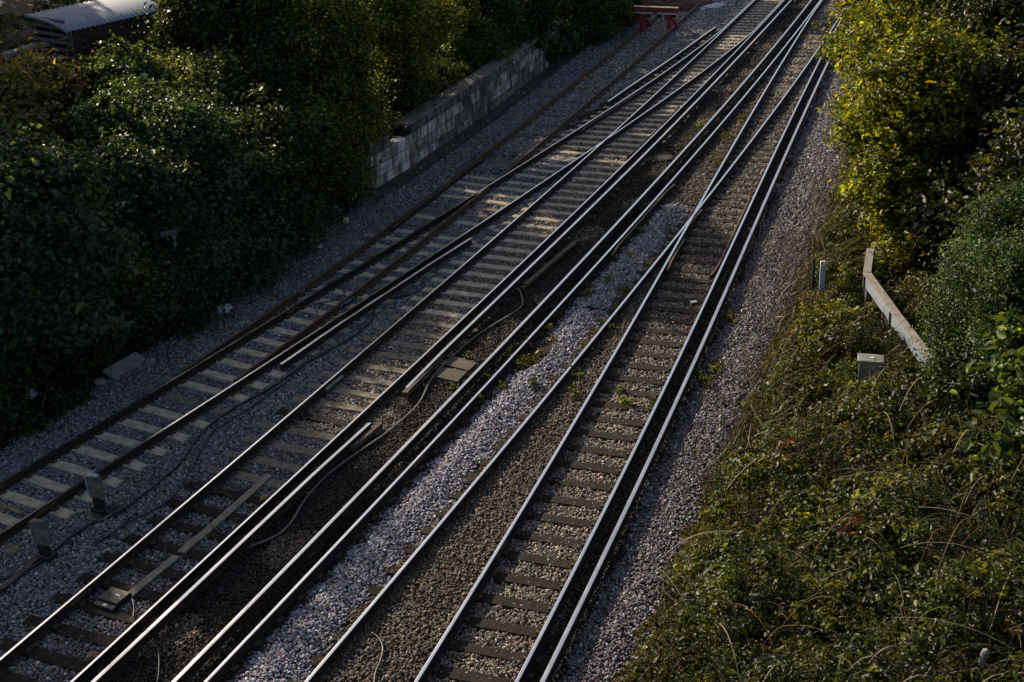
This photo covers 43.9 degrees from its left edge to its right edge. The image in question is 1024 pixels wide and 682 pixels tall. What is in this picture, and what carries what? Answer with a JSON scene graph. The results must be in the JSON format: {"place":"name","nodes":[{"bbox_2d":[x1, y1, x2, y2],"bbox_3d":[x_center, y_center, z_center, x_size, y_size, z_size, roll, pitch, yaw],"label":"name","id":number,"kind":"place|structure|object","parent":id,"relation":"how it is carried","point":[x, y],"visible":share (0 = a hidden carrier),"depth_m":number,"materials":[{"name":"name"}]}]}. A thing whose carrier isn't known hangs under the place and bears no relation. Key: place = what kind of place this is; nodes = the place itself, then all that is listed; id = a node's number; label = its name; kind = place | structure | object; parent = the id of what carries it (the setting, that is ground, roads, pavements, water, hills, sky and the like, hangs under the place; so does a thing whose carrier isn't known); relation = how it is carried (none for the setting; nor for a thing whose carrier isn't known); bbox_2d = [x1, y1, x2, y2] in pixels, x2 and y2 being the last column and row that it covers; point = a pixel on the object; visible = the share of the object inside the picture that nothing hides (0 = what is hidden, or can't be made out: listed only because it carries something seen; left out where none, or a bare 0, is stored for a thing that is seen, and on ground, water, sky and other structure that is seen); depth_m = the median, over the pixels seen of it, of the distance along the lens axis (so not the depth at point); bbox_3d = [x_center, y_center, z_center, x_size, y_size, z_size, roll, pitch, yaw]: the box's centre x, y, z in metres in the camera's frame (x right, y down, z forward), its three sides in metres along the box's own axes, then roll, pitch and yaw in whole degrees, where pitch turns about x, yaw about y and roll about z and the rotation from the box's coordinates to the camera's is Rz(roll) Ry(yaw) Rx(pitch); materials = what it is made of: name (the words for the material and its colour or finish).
{"place":"outdoors","nodes":[
{"label":"outdoors","id":0,"kind":"place"},
{"bbox_2d":[217,303,232,312],"bbox_3d":[-7.598,-0.828,33.468,0.484,0.254,0.400,-6,26,-6],"label":"plastic bag","id":1,"kind":"object","parent":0,"point":[227,307],"visible":0.7,"depth_m":33.37,"materials":[{"name":"white plastic"}]},
{"bbox_2d":[260,494,269,500],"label":"tan block","id":2,"kind":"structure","parent":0,"point":[264,497],"depth_m":25.00,"materials":[{"name":"cardboard"}]},
{"bbox_2d":[342,217,348,223],"bbox_3d":[-5.117,-3.700,39.032,0.210,0.210,0.210,-3,26,0],"label":"ball","id":3,"kind":"object","parent":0,"point":[346,219],"visible":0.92,"depth_m":38.96,"materials":[{"name":"yellow"}]},
{"bbox_2d":[354,50,579,207],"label":"path","id":4,"kind":"structure","parent":0,"point":[403,176],"depth_m":47.60,"materials":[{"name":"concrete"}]},
{"bbox_2d":[0,0,1023,681],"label":"ground","id":5,"kind":"structure","parent":0,"point":[18,8],"depth_m":22.31,"materials":[{"name":"soil"}]},
{"bbox_2d":[26,388,39,399],"bbox_3d":[-11.068,1.206,29.214,0.386,0.239,0.408,-11,27,-15],"label":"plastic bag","id":6,"kind":"object","parent":5,"relation":"on","point":[32,394],"visible":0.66,"depth_m":29.13,"materials":[{"name":"white plastic"}]},
{"bbox_2d":[0,30,89,149],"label":"shrub","id":7,"kind":"object","parent":5,"relation":"on","point":[26,93],"visible":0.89,"depth_m":36.03,"materials":[{"name":"green plant"}]},
{"bbox_2d":[0,310,95,438],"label":"shrub","id":8,"kind":"object","parent":5,"relation":"on","point":[23,366],"visible":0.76,"depth_m":28.17,"materials":[{"name":"green plant"}]},
{"bbox_2d":[0,114,151,356],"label":"shrub","id":9,"kind":"object","parent":5,"relation":"on","point":[58,260],"visible":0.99,"depth_m":28.45,"materials":[{"name":"green plant"}]},
{"bbox_2d":[38,26,137,128],"bbox_3d":[-13.774,-8.453,40.851,2.962,2.643,8.105,-3,26,0],"label":"shrub","id":10,"kind":"object","parent":5,"relation":"on","point":[71,91],"visible":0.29,"depth_m":38.58,"materials":[{"name":"green plant"}]},
{"bbox_2d":[1,34,187,65],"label":"brick wall","id":11,"kind":"structure","parent":5,"relation":"on","point":[13,53],"depth_m":42.51,"materials":[{"name":"stone"}]},
{"bbox_2d":[24,0,169,75],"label":"barrel roof hut","id":12,"kind":"object","parent":5,"relation":"on","point":[75,22],"visible":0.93,"depth_m":43.09,"materials":[{"name":"metal"}]},
{"bbox_2d":[94,378,106,386],"bbox_3d":[-9.718,0.964,30.006,0.313,0.168,0.289,-4,26,-2],"label":"rock","id":13,"kind":"object","parent":5,"relation":"on","point":[100,381],"visible":1,"depth_m":29.93,"materials":[{"name":"stone"}]},
{"bbox_2d":[33,228,171,381],"bbox_3d":[-9.944,-0.702,30.341,3.033,3.192,4.353,6,27,19],"label":"shrub","id":14,"kind":"object","parent":5,"relation":"on","point":[107,344],"visible":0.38,"depth_m":30.27,"materials":[{"name":"green plant"}]},
{"bbox_2d":[46,29,197,156],"bbox_3d":[-11.338,-6.934,37.796,4.677,3.837,6.901,-3,26,0],"label":"shrub","id":15,"kind":"object","parent":5,"relation":"on","point":[128,79],"visible":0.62,"depth_m":36.63,"materials":[{"name":"green plant"}]},
{"bbox_2d":[160,230,179,261],"bbox_3d":[-8.852,-1.946,33.282,0.420,2.020,0.085,-11,27,-15],"label":"marker sign","id":16,"kind":"object","parent":5,"relation":"on","point":[173,233],"visible":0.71,"depth_m":32.85,"materials":[{"name":"metal"}]},
{"bbox_2d":[112,212,234,351],"bbox_3d":[-8.892,-1.588,32.410,3.575,2.886,5.838,-3,26,0],"label":"shrub","id":17,"kind":"object","parent":5,"relation":"on","point":[182,309],"visible":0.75,"depth_m":32.21,"materials":[{"name":"green plant"}]},
{"bbox_2d":[73,73,285,238],"bbox_3d":[-9.149,-4.765,35.282,5.355,4.396,6.327,6,27,19],"label":"shrub","id":18,"kind":"object","parent":5,"relation":"on","point":[178,163],"visible":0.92,"depth_m":34.56,"materials":[{"name":"green plant"}]},
{"bbox_2d":[146,30,267,143],"bbox_3d":[-9.652,-7.856,40.659,5.097,4.406,5.329,-3,26,0],"label":"shrub","id":19,"kind":"object","parent":5,"relation":"on","point":[199,71],"visible":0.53,"depth_m":39.24,"materials":[{"name":"green plant"}]},
{"bbox_2d":[132,0,311,61],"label":"dark tree","id":20,"kind":"object","parent":5,"relation":"on","point":[192,24],"visible":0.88,"depth_m":40.13,"materials":[{"name":"green plant"}]},
{"bbox_2d":[167,192,335,306],"bbox_3d":[-7.416,-2.447,34.612,3.694,2.904,5.163,18,33,37],"label":"shrub","id":21,"kind":"object","parent":5,"relation":"on","point":[250,251],"visible":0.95,"depth_m":33.94,"materials":[{"name":"green plant"}]},
{"bbox_2d":[0,0,525,444],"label":"ivy undergrowth","id":22,"kind":"object","parent":5,"relation":"on","point":[463,65],"visible":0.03,"depth_m":48.32,"materials":[{"name":"green plant"}]},
{"bbox_2d":[211,23,347,239],"bbox_3d":[-7.203,-6.380,38.043,4.443,5.446,8.500,-3,26,0],"label":"dark tree","id":23,"kind":"object","parent":5,"relation":"on","point":[284,138],"visible":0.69,"depth_m":36.96,"materials":[{"name":"green plant"}]},
{"bbox_2d":[241,0,416,208],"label":"ivy covered tree","id":24,"kind":"object","parent":5,"relation":"on","point":[334,34],"visible":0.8,"depth_m":39.44,"materials":[{"name":"green plant"}]},
{"bbox_2d":[286,162,382,259],"bbox_3d":[-6.133,-4.098,38.819,3.310,1.899,6.624,4,27,15],"label":"shrub","id":25,"kind":"object","parent":5,"relation":"on","point":[325,220],"visible":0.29,"depth_m":38.27,"materials":[{"name":"green plant"}]},
{"bbox_2d":[348,0,492,80],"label":"ivy covered tree","id":26,"kind":"object","parent":5,"relation":"on","point":[417,29],"visible":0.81,"depth_m":44.26,"materials":[{"name":"green plant"}]},
{"bbox_2d":[365,49,488,147],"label":"shrub","id":27,"kind":"object","parent":5,"relation":"on","point":[409,92],"visible":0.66,"depth_m":44.29,"materials":[{"name":"green plant"}]},
{"bbox_2d":[0,0,861,681],"bbox_3d":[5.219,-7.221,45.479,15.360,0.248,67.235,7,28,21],"label":"ballast","id":28,"kind":"structure","parent":5,"relation":"on","point":[700,24],"depth_m":27.66,"materials":[{"name":"gravel"}]},
{"bbox_2d":[0,504,23,514],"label":"wood strip","id":29,"kind":"object","parent":28,"relation":"on","point":[12,509],"visible":1,"depth_m":25.13,"materials":[{"name":"wood"}]},
{"bbox_2d":[0,556,39,593],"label":"cable cover","id":30,"kind":"object","parent":28,"relation":"on","point":[6,584],"visible":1,"depth_m":23.06,"materials":[{"name":"grey concrete"}]},
{"bbox_2d":[28,518,57,562],"bbox_3d":[-8.691,3.679,23.470,0.351,0.857,0.220,8,28,22],"label":"marker post","id":31,"kind":"object","parent":28,"relation":"on","point":[40,533],"visible":1,"depth_m":23.41,"materials":[{"name":"black metal"}]},
{"bbox_2d":[86,652,98,658],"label":"tan block","id":32,"kind":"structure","parent":28,"relation":"on","point":[91,655],"depth_m":20.86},
{"bbox_2d":[84,473,109,515],"bbox_3d":[-8.133,2.989,24.843,0.348,0.857,0.220,8,28,22],"label":"marker post","id":33,"kind":"object","parent":28,"relation":"on","point":[95,487],"visible":1,"depth_m":24.78,"materials":[{"name":"black metal"}]},
{"bbox_2d":[89,510,111,520],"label":"cable","id":34,"kind":"object","parent":28,"relation":"on","point":[98,519],"visible":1,"depth_m":24.69,"materials":[{"name":"black rubber"}]},
{"bbox_2d":[92,587,131,611],"bbox_3d":[-7.013,4.530,22.260,0.460,0.110,0.490,10,28,25],"label":"track magnet","id":35,"kind":"object","parent":28,"relation":"on","point":[111,599],"visible":1,"depth_m":22.20,"materials":[{"name":"grey metal"}]},
{"bbox_2d":[105,503,123,513],"bbox_3d":[-7.825,3.276,24.954,0.370,0.070,0.380,-3,26,0],"label":"cable joint cover","id":36,"kind":"object","parent":28,"relation":"on","point":[115,508],"visible":1,"depth_m":24.89,"materials":[{"name":"black metal"}]},
{"bbox_2d":[102,352,145,379],"bbox_3d":[-9.315,0.594,30.566,0.396,0.200,1.096,12,29,28],"label":"concrete slab","id":37,"kind":"object","parent":28,"relation":"on","point":[127,364],"depth_m":30.51,"materials":[{"name":"grey concrete"}]},
{"bbox_2d":[116,550,155,562],"bbox_3d":[-6.957,3.985,23.494,0.922,0.028,0.044,10,28,25],"label":"cable","id":38,"kind":"object","parent":28,"relation":"on","point":[139,557],"visible":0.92,"depth_m":23.42,"materials":[{"name":"black plastic"}]},
{"bbox_2d":[144,357,155,364],"bbox_3d":[-8.794,0.497,30.851,0.296,0.198,0.285,-7,26,-7],"label":"rock","id":39,"kind":"object","parent":28,"relation":"on","point":[150,360],"visible":1,"depth_m":30.78,"materials":[{"name":"stone"}]},
{"bbox_2d":[154,636,159,681],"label":"cable","id":40,"kind":"object","parent":28,"relation":"on","point":[158,651],"visible":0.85,"depth_m":20.70,"materials":[{"name":"black plastic"}]},
{"bbox_2d":[0,307,375,580],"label":"cable","id":41,"kind":"object","parent":28,"relation":"on","point":[181,460],"visible":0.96,"depth_m":27.06,"materials":[{"name":"black plastic"}]},
{"bbox_2d":[93,364,305,546],"bbox_3d":[-6.394,2.211,27.102,0.589,0.031,7.827,5,27,17],"label":"cable","id":42,"kind":"object","parent":28,"relation":"on","point":[125,523],"visible":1,"depth_m":26.36,"materials":[{"name":"black plastic"}]},
{"bbox_2d":[198,373,226,383],"bbox_3d":[-7.059,0.885,29.958,0.896,0.048,0.083,14,31,32],"label":"plank","id":43,"kind":"object","parent":28,"relation":"on","point":[212,378],"visible":1,"depth_m":29.92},
{"bbox_2d":[350,422,382,451],"bbox_3d":[-3.085,2.022,26.924,0.103,0.110,1.130,10,29,25],"label":"guard board","id":44,"kind":"object","parent":28,"relation":"on","point":[366,436],"visible":1,"depth_m":26.86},
{"bbox_2d":[371,632,383,681],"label":"cable","id":45,"kind":"object","parent":28,"relation":"on","point":[381,657],"visible":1,"depth_m":20.48,"materials":[{"name":"grey plastic"}]},
{"bbox_2d":[248,288,523,547],"bbox_3d":[-2.175,1.262,28.472,0.610,0.036,12.762,8,28,23],"label":"cable","id":46,"kind":"object","parent":28,"relation":"on","point":[340,464],"visible":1,"depth_m":26.89,"materials":[{"name":"black rubber"}]},
{"bbox_2d":[0,0,782,555],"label":"railway track","id":47,"kind":"structure","parent":28,"relation":"on","point":[76,490],"depth_m":31.43,"materials":[{"name":"brown metal"}]},
{"bbox_2d":[314,285,344,312],"bbox_3d":[-4.829,-1.116,33.798,0.446,0.026,1.800,6,27,18],"label":"cable","id":48,"kind":"object","parent":47,"relation":"on","point":[330,300],"visible":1,"depth_m":33.68,"materials":[{"name":"black plastic"}]},
{"bbox_2d":[279,238,472,370],"bbox_3d":[-3.325,-1.160,33.532,0.174,0.252,8.869,11,29,27],"label":"conductor rail","id":49,"kind":"object","parent":47,"relation":"on","point":[340,326],"visible":1,"depth_m":32.90,"materials":[{"name":"white metal"}]},
{"bbox_2d":[389,281,423,298],"bbox_3d":[-2.886,-1.298,34.015,1.648,0.035,0.475,-25,33,-38],"label":"cable","id":50,"kind":"object","parent":47,"relation":"on","point":[408,294],"visible":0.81,"depth_m":33.86,"materials":[{"name":"black plastic"}]},
{"bbox_2d":[0,0,795,681],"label":"railway track","id":51,"kind":"structure","parent":28,"relation":"on","point":[80,602],"depth_m":28.24,"materials":[{"name":"silver metal"}]},
{"bbox_2d":[88,587,102,599],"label":"cable","id":52,"kind":"object","parent":51,"relation":"on","point":[90,597],"visible":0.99,"depth_m":22.40,"materials":[{"name":"black plastic"}]},
{"bbox_2d":[136,545,166,573],"bbox_3d":[-6.472,4.027,23.317,0.405,0.024,0.845,10,28,25],"label":"cable","id":53,"kind":"object","parent":51,"relation":"on","point":[163,561],"visible":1,"depth_m":23.25,"materials":[{"name":"black plastic"}]},
{"bbox_2d":[128,554,179,597],"bbox_3d":[-6.473,4.232,22.888,0.165,0.046,1.305,10,28,25],"label":"plank","id":54,"kind":"object","parent":51,"relation":"on","point":[149,578],"visible":1,"depth_m":22.87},
{"bbox_2d":[189,489,235,499],"bbox_3d":[-5.950,3.032,25.285,1.104,0.028,0.161,6,27,19],"label":"cable","id":55,"kind":"object","parent":51,"relation":"on","point":[215,492],"visible":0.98,"depth_m":25.27,"materials":[{"name":"black plastic"}]},
{"bbox_2d":[192,477,252,490],"bbox_3d":[-5.856,2.855,25.641,1.414,0.028,0.250,9,28,23],"label":"cable","id":56,"kind":"object","parent":51,"relation":"on","point":[224,480],"visible":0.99,"depth_m":25.63,"materials":[{"name":"black plastic"}]},
{"bbox_2d":[177,474,271,553],"bbox_3d":[-5.525,3.325,24.669,0.192,0.051,2.884,9,28,23],"label":"plank","id":57,"kind":"object","parent":51,"relation":"on","point":[222,517],"visible":1,"depth_m":24.54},
{"bbox_2d":[91,423,371,681],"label":"conductor rail","id":58,"kind":"object","parent":51,"relation":"on","point":[148,635],"visible":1,"depth_m":22.79,"materials":[{"name":"white metal"}]},
{"bbox_2d":[213,525,249,534],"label":"cable","id":59,"kind":"object","parent":51,"relation":"on","point":[228,534],"visible":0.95,"depth_m":24.04,"materials":[{"name":"black plastic"}]},
{"bbox_2d":[325,375,343,390],"bbox_3d":[-4.099,0.965,29.275,0.072,0.059,0.716,8,28,23],"label":"rail joint bar","id":60,"kind":"object","parent":51,"relation":"attached to","point":[334,382],"visible":1,"depth_m":29.24,"materials":[{"name":"metal"}]},
{"bbox_2d":[405,0,794,387],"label":"conductor rail","id":61,"kind":"object","parent":51,"relation":"on","point":[458,339],"visible":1,"depth_m":37.75,"materials":[{"name":"white metal"}]},
{"bbox_2d":[402,355,443,396],"bbox_3d":[-2.042,0.790,29.302,0.135,0.129,1.971,7,28,21],"label":"guard board","id":62,"kind":"object","parent":61,"relation":"attached to","point":[407,392],"visible":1,"depth_m":29.07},
{"bbox_2d":[607,26,716,105],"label":"conductor rail","id":63,"kind":"object","parent":51,"relation":"on","point":[637,83],"visible":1,"depth_m":54.12,"materials":[{"name":"white metal"}]},
{"bbox_2d":[181,3,701,382],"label":"railway track","id":64,"kind":"structure","parent":28,"relation":"on","point":[393,226],"depth_m":41.23,"materials":[{"name":"brown metal"}]},
{"bbox_2d":[340,297,353,306],"bbox_3d":[-4.391,-1.036,33.489,0.240,0.070,0.560,11,29,27],"label":"point clamp","id":65,"kind":"object","parent":64,"relation":"attached to","point":[346,302],"visible":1,"depth_m":33.43,"materials":[{"name":"black metal"}]},
{"bbox_2d":[465,136,538,166],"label":"cable","id":66,"kind":"object","parent":64,"relation":"on","point":[503,147],"visible":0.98,"depth_m":45.26,"materials":[{"name":"black plastic"}]},
{"bbox_2d":[578,85,589,89],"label":"cardboard piece","id":67,"kind":"object","parent":64,"relation":"on","point":[583,87],"visible":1,"depth_m":52.34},
{"bbox_2d":[633,0,678,30],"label":"buffer stop","id":68,"kind":"object","parent":64,"relation":"on","point":[646,12],"visible":0.97,"depth_m":60.99,"materials":[{"name":"red paint"}]},
{"bbox_2d":[699,3,726,9],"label":"plastic sheet","id":69,"kind":"object","parent":64,"relation":"on","point":[712,6],"visible":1,"depth_m":65.92,"materials":[{"name":"white plastic"}]},
{"bbox_2d":[435,367,467,384],"bbox_3d":[-1.445,0.815,29.430,0.677,0.105,0.541,9,28,23],"label":"cover board","id":70,"kind":"object","parent":28,"relation":"on","point":[451,375],"visible":1,"depth_m":29.37,"materials":[{"name":"beige wood"}]},
{"bbox_2d":[445,356,476,372],"bbox_3d":[-1.198,0.567,29.919,0.747,0.105,0.464,13,30,31],"label":"cover board","id":71,"kind":"object","parent":28,"relation":"on","point":[460,363],"visible":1,"depth_m":29.85,"materials":[{"name":"beige wood"}]},
{"bbox_2d":[202,0,839,681],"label":"railway track","id":72,"kind":"structure","parent":28,"relation":"on","point":[252,640],"depth_m":25.64,"materials":[{"name":"silver metal"}]},
{"bbox_2d":[171,0,813,681],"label":"conductor rail","id":73,"kind":"object","parent":72,"relation":"on","point":[265,592],"visible":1,"depth_m":26.81,"materials":[{"name":"white metal"}]},
{"bbox_2d":[523,241,576,286],"bbox_3d":[1.090,-2.155,35.136,0.145,0.100,3.293,10,28,25],"label":"guard board","id":74,"kind":"object","parent":28,"relation":"on","point":[549,264],"visible":1,"depth_m":35.01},
{"bbox_2d":[446,111,746,407],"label":"track weeds","id":75,"kind":"object","parent":28,"relation":"on","point":[652,402],"visible":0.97,"depth_m":30.16,"materials":[{"name":"green plant"}]},
{"bbox_2d":[396,0,847,681],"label":"railway track","id":76,"kind":"structure","parent":28,"relation":"on","point":[530,660],"depth_m":27.09,"materials":[{"name":"silver metal"}]},
{"bbox_2d":[540,58,831,681],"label":"conductor rail","id":77,"kind":"object","parent":76,"relation":"on","point":[568,633],"visible":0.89,"depth_m":25.81,"materials":[{"name":"white metal"}]},
{"bbox_2d":[653,154,672,160],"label":"manhole cover","id":78,"kind":"object","parent":28,"relation":"on","point":[664,157],"visible":1,"depth_m":43.34,"materials":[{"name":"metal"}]},
{"bbox_2d":[361,12,575,188],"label":"block wall","id":79,"kind":"structure","parent":5,"relation":"on","point":[472,99],"depth_m":46.77,"materials":[{"name":"grey concrete"}]},
{"bbox_2d":[432,8,519,64],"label":"sapling","id":80,"kind":"object","parent":5,"relation":"on","point":[477,40],"visible":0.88,"depth_m":50.41,"materials":[{"name":"green plant"}]},
{"bbox_2d":[372,43,592,205],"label":"kerb","id":81,"kind":"structure","parent":5,"relation":"on","point":[451,150],"depth_m":46.69,"materials":[{"name":"concrete"}]},
{"bbox_2d":[459,0,618,57],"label":"shrub","id":82,"kind":"object","parent":5,"relation":"on","point":[536,17],"visible":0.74,"depth_m":54.14,"materials":[{"name":"green plant"}]},
{"bbox_2d":[542,0,652,65],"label":"shrub","id":83,"kind":"object","parent":5,"relation":"on","point":[609,22],"visible":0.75,"depth_m":58.71,"materials":[{"name":"green plant"}]},
{"bbox_2d":[649,0,711,11],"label":"earth heap","id":84,"kind":"object","parent":5,"relation":"on","point":[685,5],"visible":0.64,"depth_m":66.20,"materials":[{"name":"brown soil"}]},
{"bbox_2d":[609,86,872,681],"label":"verge weeds","id":85,"kind":"object","parent":5,"relation":"on","point":[687,544],"visible":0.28,"depth_m":23.48,"materials":[{"name":"green plant"}]},
{"bbox_2d":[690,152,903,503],"bbox_3d":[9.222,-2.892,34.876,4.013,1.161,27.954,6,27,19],"label":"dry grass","id":86,"kind":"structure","parent":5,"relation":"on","point":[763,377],"depth_m":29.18,"materials":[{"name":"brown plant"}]},
{"bbox_2d":[811,258,815,292],"bbox_3d":[7.665,-1.568,32.308,0.065,1.150,0.065,-3,26,0],"label":"dark post","id":87,"kind":"object","parent":5,"relation":"on","point":[813,273],"visible":0.64,"depth_m":32.21,"materials":[{"name":"black metal"}]},
{"bbox_2d":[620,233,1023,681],"bbox_3d":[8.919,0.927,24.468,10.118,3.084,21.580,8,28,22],"label":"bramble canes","id":88,"kind":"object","parent":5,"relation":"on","point":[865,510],"visible":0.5,"depth_m":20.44,"materials":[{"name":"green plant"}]},
{"bbox_2d":[819,261,825,294],"bbox_3d":[7.838,-1.520,32.092,0.135,1.075,0.075,-1,26,5],"label":"marker post","id":89,"kind":"object","parent":5,"relation":"on","point":[822,275],"visible":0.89,"depth_m":32.00,"materials":[{"name":"grey paint"}]},
{"bbox_2d":[624,203,1023,681],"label":"bramble thicket","id":90,"kind":"object","parent":5,"relation":"on","point":[874,610],"visible":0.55,"depth_m":20.90,"materials":[{"name":"green plant"}]},
{"bbox_2d":[778,286,887,365],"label":"yellow shrub","id":91,"kind":"object","parent":5,"relation":"on","point":[817,315],"visible":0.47,"depth_m":28.93,"materials":[{"name":"green plant"}]},
{"bbox_2d":[660,153,1023,673],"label":"dry stems","id":92,"kind":"object","parent":5,"relation":"on","point":[795,283],"visible":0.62,"depth_m":27.75,"materials":[{"name":"brown plant"}]},
{"bbox_2d":[831,375,907,426],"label":"leafy shoot","id":93,"kind":"object","parent":5,"relation":"on","point":[863,383],"visible":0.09,"depth_m":25.61,"materials":[{"name":"green plant"}]},
{"bbox_2d":[857,353,883,383],"bbox_3d":[7.530,0.645,26.709,0.540,0.672,0.380,4,27,14],"label":"junction cabinet","id":94,"kind":"object","parent":5,"relation":"on","point":[865,360],"visible":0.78,"depth_m":26.53,"materials":[{"name":"grey metal"}]},
{"bbox_2d":[862,248,934,385],"bbox_3d":[8.548,-0.383,28.863,0.589,1.237,6.255,-1,26,4],"label":"cable trough","id":95,"kind":"object","parent":5,"relation":"on","point":[880,297],"visible":0.7,"depth_m":28.32,"materials":[{"name":"concrete"}]},
{"bbox_2d":[862,231,943,310],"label":"shrub","id":96,"kind":"object","parent":5,"relation":"on","point":[913,263],"visible":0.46,"depth_m":30.59,"materials":[{"name":"green plant"}]},
{"bbox_2d":[806,0,1021,256],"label":"maple tree","id":97,"kind":"object","parent":5,"relation":"on","point":[891,68],"visible":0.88,"depth_m":30.17,"materials":[{"name":"green plant"}]},
{"bbox_2d":[876,0,1023,268],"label":"dark tree","id":98,"kind":"object","parent":5,"relation":"on","point":[975,161],"visible":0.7,"depth_m":29.23,"materials":[{"name":"green plant"}]},
{"bbox_2d":[884,169,1023,381],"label":"evergreen bush","id":99,"kind":"object","parent":5,"relation":"on","point":[982,279],"visible":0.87,"depth_m":23.84,"materials":[{"name":"green plant"}]},
{"bbox_2d":[911,341,1017,425],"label":"dark shrub","id":100,"kind":"object","parent":5,"relation":"on","point":[948,374],"visible":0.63,"depth_m":23.60,"materials":[{"name":"green plant"}]},
{"bbox_2d":[976,648,989,681],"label":"marker post","id":101,"kind":"object","parent":5,"relation":"on","point":[986,651],"visible":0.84,"depth_m":17.41,"materials":[{"name":"grey paint"}]},
{"bbox_2d":[949,307,1023,495],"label":"hazel branch tree","id":102,"kind":"object","parent":5,"relation":"on","point":[1009,374],"visible":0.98,"depth_m":19.00,"materials":[{"name":"green plant"}]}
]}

